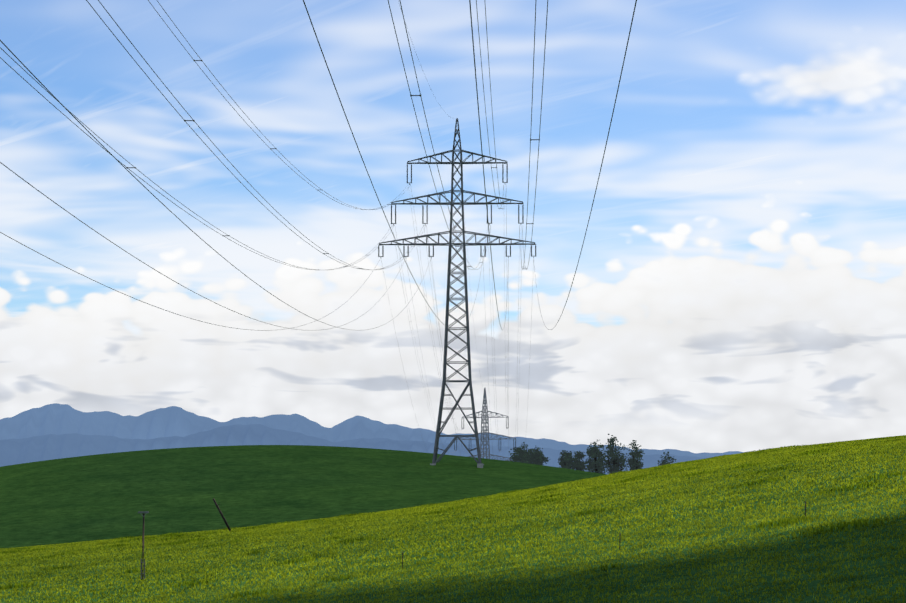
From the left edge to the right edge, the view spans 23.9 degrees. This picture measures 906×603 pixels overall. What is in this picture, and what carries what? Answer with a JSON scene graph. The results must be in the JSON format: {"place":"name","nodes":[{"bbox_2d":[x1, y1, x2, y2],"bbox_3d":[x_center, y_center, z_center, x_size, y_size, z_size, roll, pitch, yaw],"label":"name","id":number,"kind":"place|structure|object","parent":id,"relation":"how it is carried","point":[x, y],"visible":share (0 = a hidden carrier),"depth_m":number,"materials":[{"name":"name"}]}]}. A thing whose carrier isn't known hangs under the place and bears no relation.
{"place":"outdoors","nodes":[
{"label":"outdoors","id":0,"kind":"place"},
{"bbox_2d":[0,424,704,473],"bbox_3d":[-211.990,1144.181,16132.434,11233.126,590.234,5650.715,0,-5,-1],"label":"mountains","id":1,"kind":"structure","parent":0,"point":[35,449],"depth_m":17706.56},
{"bbox_2d":[0,403,743,457],"bbox_3d":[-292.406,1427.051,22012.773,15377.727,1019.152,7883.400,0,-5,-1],"label":"mountains","id":2,"kind":"structure","parent":0,"point":[60,419],"depth_m":24289.29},
{"bbox_2d":[0,435,905,602],"bbox_3d":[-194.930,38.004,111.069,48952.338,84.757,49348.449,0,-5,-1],"label":"meadow","id":3,"kind":"structure","parent":0,"point":[91,498],"depth_m":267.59,"materials":[{"name":"green plant"}]},
{"bbox_2d":[138,511,148,579],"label":"utility pole","id":4,"kind":"object","parent":3,"relation":"on","point":[141,562],"visible":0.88,"depth_m":83.78,"materials":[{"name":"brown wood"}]},
{"bbox_2d":[213,499,230,530],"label":"leaning wooden post","id":5,"kind":"object","parent":3,"relation":"on","point":[222,516],"visible":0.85,"depth_m":148.72,"materials":[{"name":"brown wood"}]},
{"bbox_2d":[378,118,535,467],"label":"pylon","id":6,"kind":"object","parent":3,"relation":"on","point":[480,464],"visible":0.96,"depth_m":338.75,"materials":[{"name":"metal"}]},
{"bbox_2d":[0,0,636,458],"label":"conductors","id":7,"kind":"object","parent":6,"relation":"attached to","point":[364,164],"visible":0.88,"depth_m":102.14,"materials":[{"name":"silver metal"}]},
{"bbox_2d":[127,60,539,412],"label":"bundle spacers","id":8,"kind":"object","parent":7,"relation":"attached to","point":[411,95],"visible":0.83,"depth_m":133.96,"materials":[{"name":"silver metal"}]},
{"bbox_2d":[454,388,515,460],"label":"pylon","id":9,"kind":"object","parent":3,"relation":"on","point":[483,417],"visible":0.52,"depth_m":640.61,"materials":[{"name":"metal"}]},
{"bbox_2d":[507,442,536,463],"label":"tree","id":10,"kind":"object","parent":3,"relation":"on","point":[524,456],"visible":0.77,"depth_m":448.41,"materials":[{"name":"green plant"}]},
{"bbox_2d":[531,445,548,464],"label":"tree","id":11,"kind":"object","parent":3,"relation":"on","point":[540,458],"visible":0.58,"depth_m":451.01,"materials":[{"name":"green plant"}]},
{"bbox_2d":[558,450,575,468],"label":"tree","id":12,"kind":"object","parent":3,"relation":"on","point":[566,461],"visible":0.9,"depth_m":452.51,"materials":[{"name":"green plant"}]},
{"bbox_2d":[571,451,587,470],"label":"tree","id":13,"kind":"object","parent":3,"relation":"on","point":[579,464],"visible":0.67,"depth_m":458.85,"materials":[{"name":"green plant"}]},
{"bbox_2d":[584,441,608,473],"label":"tree","id":14,"kind":"object","parent":3,"relation":"on","point":[596,464],"visible":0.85,"depth_m":456.63,"materials":[{"name":"green plant"}]},
{"bbox_2d":[402,501,805,567],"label":"fence stakes","id":15,"kind":"object","parent":3,"relation":"on","point":[619,539],"visible":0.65,"depth_m":62.91,"materials":[{"name":"brown wood"}]},
{"bbox_2d":[603,434,628,472],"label":"tree","id":16,"kind":"object","parent":3,"relation":"on","point":[614,462],"visible":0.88,"depth_m":460.83,"materials":[{"name":"green plant"}]},
{"bbox_2d":[624,440,644,469],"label":"tree","id":17,"kind":"object","parent":3,"relation":"on","point":[633,463],"visible":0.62,"depth_m":466.95,"materials":[{"name":"green plant"}]},
{"bbox_2d":[658,451,676,465],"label":"tree","id":18,"kind":"object","parent":3,"relation":"on","point":[667,459],"visible":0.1,"depth_m":466.85,"materials":[{"name":"green plant"}]},
{"bbox_2d":[0,0,905,452],"label":"sky","id":19,"kind":"structure","parent":0,"point":[739,284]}
]}

